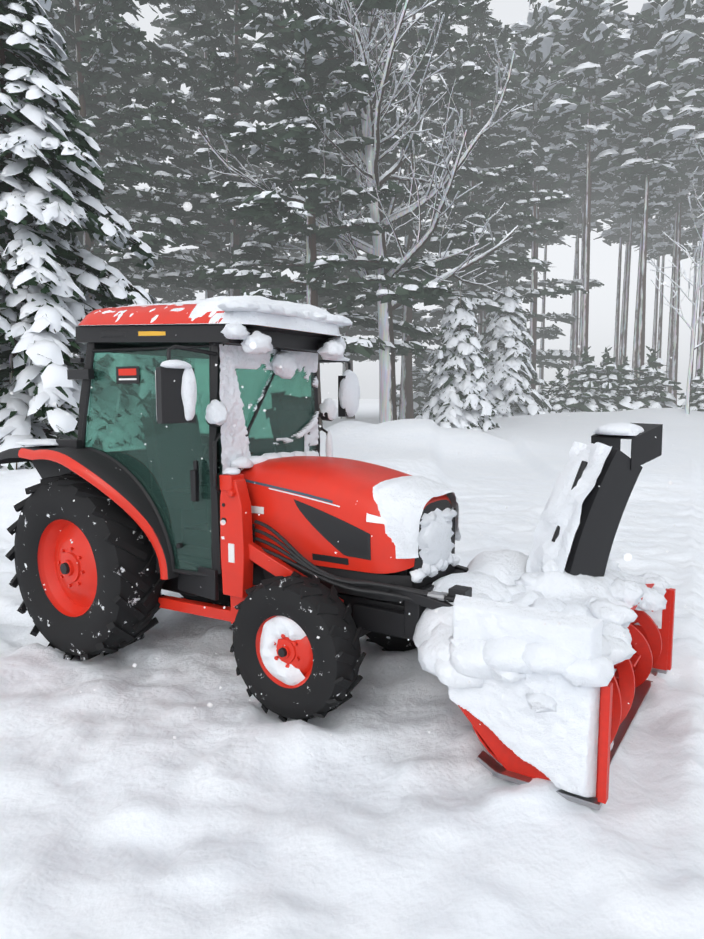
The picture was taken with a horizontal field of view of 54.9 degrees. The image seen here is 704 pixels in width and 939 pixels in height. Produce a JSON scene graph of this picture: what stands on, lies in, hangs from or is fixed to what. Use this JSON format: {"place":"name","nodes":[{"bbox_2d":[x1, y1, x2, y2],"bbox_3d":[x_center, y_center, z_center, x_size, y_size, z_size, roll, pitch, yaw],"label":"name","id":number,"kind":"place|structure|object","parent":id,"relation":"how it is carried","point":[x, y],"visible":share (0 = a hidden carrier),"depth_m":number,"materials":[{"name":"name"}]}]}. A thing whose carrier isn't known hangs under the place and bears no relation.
{"place":"outdoors","nodes":[
{"label":"outdoors","id":0,"kind":"place"},
{"bbox_2d":[1,0,697,750],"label":"snowflakes","id":1,"kind":"object","parent":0,"point":[281,366],"depth_m":1.38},
{"bbox_2d":[0,399,703,938],"bbox_3d":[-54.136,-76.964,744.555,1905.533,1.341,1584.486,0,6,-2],"label":"snow ground","id":2,"kind":"structure","parent":0,"point":[390,807],"depth_m":3.26,"materials":[{"name":"white snow"}]},
{"bbox_2d":[38,416,75,429],"bbox_3d":[-14.057,-3.755,31.192,3.728,4.718,4.020,-6,8,-44],"label":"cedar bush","id":3,"kind":"object","parent":2,"relation":"on","point":[43,420],"visible":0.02,"depth_m":29.74,"materials":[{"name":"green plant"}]},
{"bbox_2d":[0,0,157,469],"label":"spruce tree","id":4,"kind":"object","parent":2,"relation":"on","point":[39,345],"visible":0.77,"depth_m":13.29,"materials":[{"name":"white plant"}]},
{"bbox_2d":[27,0,197,357],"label":"pine tree","id":5,"kind":"object","parent":2,"relation":"on","point":[172,288],"visible":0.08,"depth_m":41.52,"materials":[{"name":"green plant"}]},
{"bbox_2d":[0,0,250,305],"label":"pine tree","id":6,"kind":"object","parent":2,"relation":"on","point":[92,68],"visible":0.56,"depth_m":30.61,"materials":[{"name":"green plant"}]},
{"bbox_2d":[126,0,305,303],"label":"pine tree","id":7,"kind":"object","parent":2,"relation":"on","point":[171,35],"visible":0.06,"depth_m":45.48,"materials":[{"name":"green plant"}]},
{"bbox_2d":[95,0,376,304],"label":"pine tree","id":8,"kind":"object","parent":2,"relation":"on","point":[233,94],"visible":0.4,"depth_m":34.19,"materials":[{"name":"green plant"}]},
{"bbox_2d":[242,287,249,295],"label":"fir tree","id":9,"kind":"object","parent":2,"relation":"on","point":[245,292],"visible":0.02,"depth_m":26.28,"materials":[{"name":"green plant"}]},
{"bbox_2d":[184,0,455,430],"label":"pine tree","id":10,"kind":"object","parent":2,"relation":"on","point":[306,36],"visible":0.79,"depth_m":28.73,"materials":[{"name":"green plant"}]},
{"bbox_2d":[0,295,675,809],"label":"tractor","id":11,"kind":"object","parent":2,"relation":"on","point":[146,487],"visible":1,"depth_m":4.14,"materials":[{"name":"metal"}]},
{"bbox_2d":[264,15,446,418],"bbox_3d":[0.178,-19.546,50.975,15.271,32.088,16.424,0,6,2],"label":"pine tree","id":12,"kind":"object","parent":2,"relation":"on","point":[354,330],"visible":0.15,"depth_m":50.08,"materials":[{"name":"green plant"}]},
{"bbox_2d":[185,0,532,422],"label":"maple tree","id":13,"kind":"object","parent":2,"relation":"on","point":[361,40],"visible":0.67,"depth_m":29.25,"materials":[{"name":"grey plant"}]},
{"bbox_2d":[282,0,544,419],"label":"pine tree","id":14,"kind":"object","parent":2,"relation":"on","point":[468,85],"visible":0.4,"depth_m":40.23,"materials":[{"name":"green plant"}]},
{"bbox_2d":[396,355,443,418],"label":"fir tree","id":15,"kind":"object","parent":2,"relation":"on","point":[421,384],"visible":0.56,"depth_m":49.52,"materials":[{"name":"green plant"}]},
{"bbox_2d":[415,273,500,431],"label":"young fir tree","id":16,"kind":"object","parent":2,"relation":"on","point":[456,354],"visible":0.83,"depth_m":33.83,"materials":[{"name":"white plant"}]},
{"bbox_2d":[442,104,498,365],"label":"red pine tree","id":17,"kind":"object","parent":2,"relation":"on","point":[484,317],"depth_m":62.79,"materials":[{"name":"green plant"}]},
{"bbox_2d":[362,0,588,371],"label":"pine tree","id":18,"kind":"object","parent":2,"relation":"on","point":[518,189],"visible":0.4,"depth_m":46.74,"materials":[{"name":"green plant"}]},
{"bbox_2d":[439,109,513,336],"bbox_3d":[11.146,-18.385,58.285,8.073,28.218,8.816,1,6,7],"label":"red pine tree","id":19,"kind":"object","parent":2,"relation":"on","point":[480,318],"depth_m":57.51,"materials":[{"name":"green plant"}]},
{"bbox_2d":[437,32,547,336],"bbox_3d":[10.245,-18.678,51.162,8.019,30.361,7.862,5,8,40],"label":"red pine tree","id":20,"kind":"object","parent":2,"relation":"on","point":[516,118],"visible":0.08,"depth_m":49.84,"materials":[{"name":"green plant"}]},
{"bbox_2d":[399,62,603,369],"bbox_3d":[12.521,-21.276,60.781,17.081,33.372,15.882,-1,6,-11],"label":"pine tree","id":21,"kind":"object","parent":2,"relation":"on","point":[549,358],"visible":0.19,"depth_m":58.30,"materials":[{"name":"green plant"}]},
{"bbox_2d":[463,271,551,417],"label":"fir tree","id":22,"kind":"object","parent":2,"relation":"on","point":[509,342],"visible":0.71,"depth_m":44.58,"materials":[{"name":"white plant"}]},
{"bbox_2d":[510,356,551,412],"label":"fir tree","id":23,"kind":"object","parent":2,"relation":"on","point":[539,382],"visible":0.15,"depth_m":47.83,"materials":[{"name":"white plant"}]},
{"bbox_2d":[495,27,576,389],"bbox_3d":[14.989,-20.352,58.187,8.341,32.209,8.507,-5,8,-40],"label":"red pine tree","id":24,"kind":"object","parent":2,"relation":"on","point":[562,166],"visible":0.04,"depth_m":56.93,"materials":[{"name":"green plant"}]},
{"bbox_2d":[489,0,590,396],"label":"red pine tree","id":25,"kind":"object","parent":2,"relation":"on","point":[532,62],"visible":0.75,"depth_m":50.00,"materials":[{"name":"green plant"}]},
{"bbox_2d":[519,207,571,388],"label":"red pine tree","id":26,"kind":"object","parent":2,"relation":"on","point":[560,242],"depth_m":75.33,"materials":[{"name":"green plant"}]},
{"bbox_2d":[519,183,575,226],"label":"red pine tree","id":27,"kind":"object","parent":2,"relation":"on","point":[551,216],"visible":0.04,"depth_m":65.11,"materials":[{"name":"green plant"}]},
{"bbox_2d":[538,366,577,412],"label":"fir tree","id":28,"kind":"object","parent":2,"relation":"on","point":[560,391],"visible":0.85,"depth_m":47.47,"materials":[{"name":"white plant"}]},
{"bbox_2d":[542,28,581,187],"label":"red pine tree","id":29,"kind":"object","parent":2,"relation":"on","point":[562,171],"depth_m":59.12,"materials":[{"name":"green plant"}]},
{"bbox_2d":[548,346,610,411],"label":"fir tree","id":30,"kind":"object","parent":2,"relation":"on","point":[584,382],"visible":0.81,"depth_m":47.00,"materials":[{"name":"green plant"}]},
{"bbox_2d":[564,199,604,396],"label":"red pine tree","id":31,"kind":"object","parent":2,"relation":"on","point":[573,323],"depth_m":75.56,"materials":[{"name":"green plant"}]},
{"bbox_2d":[556,191,616,373],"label":"red pine tree","id":32,"kind":"object","parent":2,"relation":"on","point":[573,217],"visible":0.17,"depth_m":69.49,"materials":[{"name":"green plant"}]},
{"bbox_2d":[543,0,637,390],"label":"red pine tree","id":33,"kind":"object","parent":2,"relation":"on","point":[577,173],"visible":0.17,"depth_m":54.85,"materials":[{"name":"green plant"}]},
{"bbox_2d":[527,0,658,373],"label":"red pine tree","id":34,"kind":"object","parent":2,"relation":"on","point":[602,55],"visible":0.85,"depth_m":50.07,"materials":[{"name":"green plant"}]},
{"bbox_2d":[563,66,623,327],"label":"red pine tree","id":35,"kind":"object","parent":2,"relation":"on","point":[580,201],"visible":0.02,"depth_m":64.84,"materials":[{"name":"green plant"}]},
{"bbox_2d":[562,62,628,323],"bbox_3d":[21.384,-22.740,62.035,8.854,36.204,9.582,3,7,24],"label":"red pine tree","id":36,"kind":"object","parent":2,"relation":"on","point":[606,188],"visible":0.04,"depth_m":60.98,"materials":[{"name":"green plant"}]},
{"bbox_2d":[574,347,632,411],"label":"fir tree","id":37,"kind":"object","parent":2,"relation":"on","point":[606,389],"visible":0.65,"depth_m":47.03,"materials":[{"name":"green plant"}]},
{"bbox_2d":[591,195,656,367],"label":"red pine tree","id":38,"kind":"object","parent":2,"relation":"on","point":[620,232],"visible":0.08,"depth_m":69.99,"materials":[{"name":"green plant"}]},
{"bbox_2d":[600,197,648,364],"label":"red pine tree","id":39,"kind":"object","parent":2,"relation":"on","point":[625,239],"visible":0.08,"depth_m":74.04,"materials":[{"name":"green plant"}]},
{"bbox_2d":[613,355,646,408],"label":"fir tree","id":40,"kind":"object","parent":2,"relation":"on","point":[627,387],"visible":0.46,"depth_m":48.63,"materials":[{"name":"white plant"}]},
{"bbox_2d":[610,80,652,363],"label":"red pine tree","id":41,"kind":"object","parent":2,"relation":"on","point":[621,188],"visible":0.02,"depth_m":65.28,"materials":[{"name":"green plant"}]},
{"bbox_2d":[584,0,703,399],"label":"red pine tree","id":42,"kind":"object","parent":2,"relation":"on","point":[641,164],"visible":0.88,"depth_m":49.45,"materials":[{"name":"green plant"}]},
{"bbox_2d":[607,80,691,390],"bbox_3d":[23.132,-19.223,55.391,8.066,30.537,7.908,-4,7,-36],"label":"red pine tree","id":43,"kind":"object","parent":2,"relation":"on","point":[635,193],"visible":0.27,"depth_m":54.88,"materials":[{"name":"green plant"}]},
{"bbox_2d":[616,214,689,355],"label":"red pine tree","id":44,"kind":"object","parent":2,"relation":"on","point":[654,337],"visible":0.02,"depth_m":74.38,"materials":[{"name":"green plant"}]},
{"bbox_2d":[607,80,699,379],"bbox_3d":[26.538,-21.305,60.300,8.234,33.668,8.911,-4,7,-33],"label":"red pine tree","id":45,"kind":"object","parent":2,"relation":"on","point":[635,339],"visible":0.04,"depth_m":61.07,"materials":[{"name":"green plant"}]},
{"bbox_2d":[628,346,682,407],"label":"fir tree","id":46,"kind":"object","parent":2,"relation":"on","point":[653,394],"visible":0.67,"depth_m":48.40,"materials":[{"name":"green plant"}]},
{"bbox_2d":[632,169,701,375],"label":"red pine tree","id":47,"kind":"object","parent":2,"relation":"on","point":[663,248],"visible":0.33,"depth_m":69.14,"materials":[{"name":"green plant"}]},
{"bbox_2d":[647,132,703,413],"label":"sapling tree","id":48,"kind":"object","parent":2,"relation":"on","point":[689,377],"visible":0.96,"depth_m":41.93,"materials":[{"name":"grey plant"}]},
{"bbox_2d":[649,0,703,376],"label":"red pine tree","id":49,"kind":"object","parent":2,"relation":"on","point":[695,46],"visible":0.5,"depth_m":50.25,"materials":[{"name":"green plant"}]},
{"bbox_2d":[659,42,703,404],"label":"red pine tree","id":50,"kind":"object","parent":2,"relation":"on","point":[680,200],"visible":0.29,"depth_m":59.85,"materials":[{"name":"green plant"}]},
{"bbox_2d":[665,42,703,392],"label":"red pine tree","id":51,"kind":"object","parent":2,"relation":"on","point":[670,339],"visible":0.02,"depth_m":65.81,"materials":[{"name":"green plant"}]},
{"bbox_2d":[672,215,703,383],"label":"red pine tree","id":52,"kind":"object","parent":2,"relation":"on","point":[684,255],"visible":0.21,"depth_m":74.10,"materials":[{"name":"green plant"}]},
{"bbox_2d":[674,179,703,263],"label":"red pine tree","id":53,"kind":"object","parent":2,"relation":"on","point":[695,212],"visible":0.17,"depth_m":67.95,"materials":[{"name":"green plant"}]},
{"bbox_2d":[676,368,703,411],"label":"tree","id":54,"kind":"object","parent":2,"relation":"on","point":[697,380],"visible":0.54,"depth_m":47.05,"materials":[{"name":"white plant"}]},
{"bbox_2d":[683,186,703,238],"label":"red pine tree","id":55,"kind":"object","parent":2,"relation":"on","point":[698,224],"visible":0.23,"depth_m":66.18,"materials":[{"name":"green plant"}]},
{"bbox_2d":[691,384,703,411],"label":"tree","id":56,"kind":"object","parent":2,"relation":"on","point":[701,397],"visible":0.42,"depth_m":46.69,"materials":[{"name":"white plant"}]},
{"bbox_2d":[692,157,703,212],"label":"red pine tree","id":57,"kind":"object","parent":2,"relation":"on","point":[698,170],"visible":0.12,"depth_m":60.60,"materials":[{"name":"green plant"}]},
{"bbox_2d":[19,0,703,398],"label":"sky","id":58,"kind":"structure","parent":0,"point":[604,257],"materials":[{"name":"white"}]}
]}

